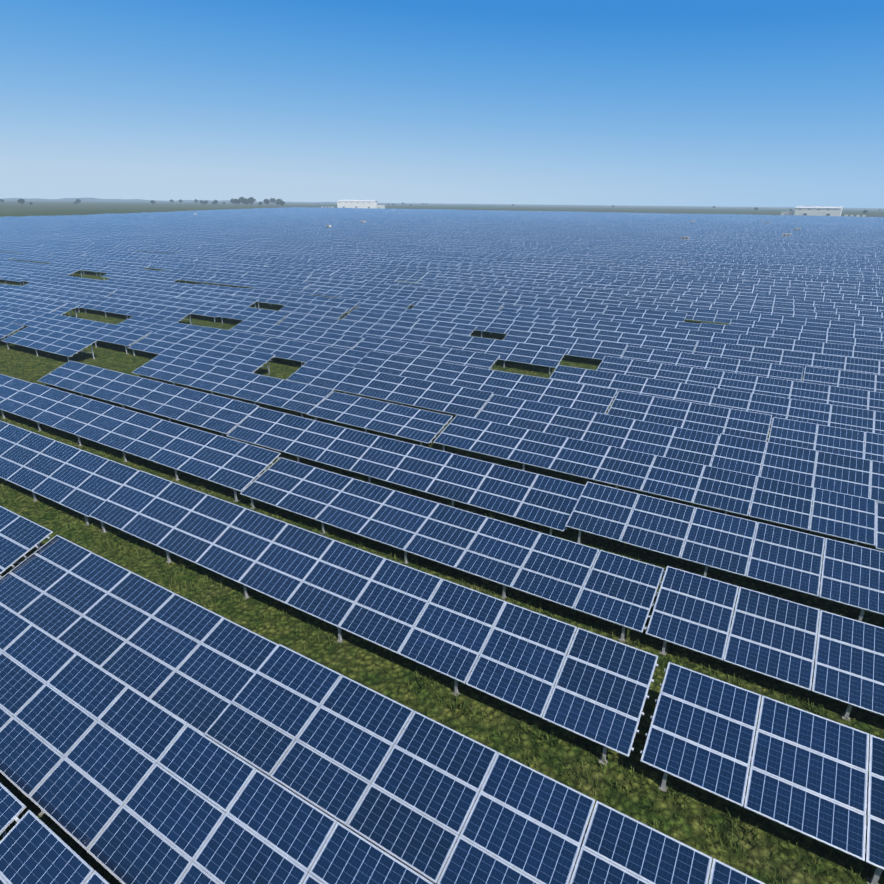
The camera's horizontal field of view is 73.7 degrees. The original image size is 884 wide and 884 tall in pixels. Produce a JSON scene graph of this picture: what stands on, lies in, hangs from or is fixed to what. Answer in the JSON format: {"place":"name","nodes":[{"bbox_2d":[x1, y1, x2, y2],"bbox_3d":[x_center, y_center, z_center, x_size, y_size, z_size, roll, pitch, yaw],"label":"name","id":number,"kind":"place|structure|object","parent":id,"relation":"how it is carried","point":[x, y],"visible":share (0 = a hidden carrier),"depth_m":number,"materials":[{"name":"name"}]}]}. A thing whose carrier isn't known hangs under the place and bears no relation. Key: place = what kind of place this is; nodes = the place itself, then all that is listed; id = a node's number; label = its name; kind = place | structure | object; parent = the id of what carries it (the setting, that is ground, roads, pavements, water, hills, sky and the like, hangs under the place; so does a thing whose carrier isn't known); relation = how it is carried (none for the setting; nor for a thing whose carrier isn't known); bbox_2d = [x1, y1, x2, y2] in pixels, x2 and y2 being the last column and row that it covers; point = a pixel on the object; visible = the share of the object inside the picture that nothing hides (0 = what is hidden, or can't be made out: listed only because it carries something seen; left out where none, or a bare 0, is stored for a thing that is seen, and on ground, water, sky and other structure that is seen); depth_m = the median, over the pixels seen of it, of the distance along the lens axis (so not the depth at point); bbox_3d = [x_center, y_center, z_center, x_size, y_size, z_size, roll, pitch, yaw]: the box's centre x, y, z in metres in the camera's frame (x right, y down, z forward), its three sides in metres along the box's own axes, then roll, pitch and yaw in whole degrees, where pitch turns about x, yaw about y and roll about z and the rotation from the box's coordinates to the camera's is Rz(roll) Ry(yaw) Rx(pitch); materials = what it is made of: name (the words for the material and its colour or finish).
{"place":"outdoors","nodes":[
{"label":"outdoors","id":0,"kind":"place"},
{"bbox_2d":[3,198,876,208],"bbox_3d":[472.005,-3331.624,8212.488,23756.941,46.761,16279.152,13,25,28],"label":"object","id":1,"kind":"structure","parent":0,"point":[82,199],"depth_m":6997.06,"materials":[{"name":"green plant"}]},
{"bbox_2d":[0,200,883,883],"bbox_3d":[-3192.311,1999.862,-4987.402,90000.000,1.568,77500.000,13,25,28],"label":"ground","id":2,"kind":"structure","parent":0,"point":[634,804],"depth_m":18.63,"materials":[{"name":"green plant"}]},
{"bbox_2d":[242,198,248,206],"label":"tree","id":3,"kind":"object","parent":2,"relation":"on","point":[245,200],"visible":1,"depth_m":1345.03,"materials":[{"name":"green plant"}]},
{"bbox_2d":[321,199,384,208],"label":"building","id":4,"kind":"structure","parent":2,"relation":"on","point":[341,203],"depth_m":1209.36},
{"bbox_2d":[0,207,883,322],"bbox_3d":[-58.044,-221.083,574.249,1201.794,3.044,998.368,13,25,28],"label":"solar tables","id":5,"kind":"object","parent":2,"relation":"on","point":[827,264],"visible":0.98,"depth_m":127.52,"materials":[{"name":"blue glass"}]},
{"bbox_2d":[0,288,883,883],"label":"solar tables","id":6,"kind":"object","parent":2,"relation":"on","point":[168,680],"visible":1,"depth_m":18.57,"materials":[{"name":"blue glass"}]},
{"bbox_2d":[0,295,883,883],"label":"grass tufts","id":7,"kind":"object","parent":2,"relation":"on","point":[462,581],"visible":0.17,"depth_m":17.94,"materials":[{"name":"green plant"}]},
{"bbox_2d":[193,213,800,238],"bbox_3d":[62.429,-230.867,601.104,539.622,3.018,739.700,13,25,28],"label":"inverter cabins","id":8,"kind":"object","parent":2,"relation":"on","point":[786,234],"visible":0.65,"depth_m":264.42,"materials":[{"name":"white metal"}]},
{"bbox_2d":[781,206,865,216],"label":"building","id":9,"kind":"structure","parent":2,"relation":"on","point":[817,211],"depth_m":860.32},
{"bbox_2d":[0,0,883,207],"label":"sky","id":10,"kind":"structure","parent":0,"point":[732,103],"materials":[{"name":"blue"}]}
]}

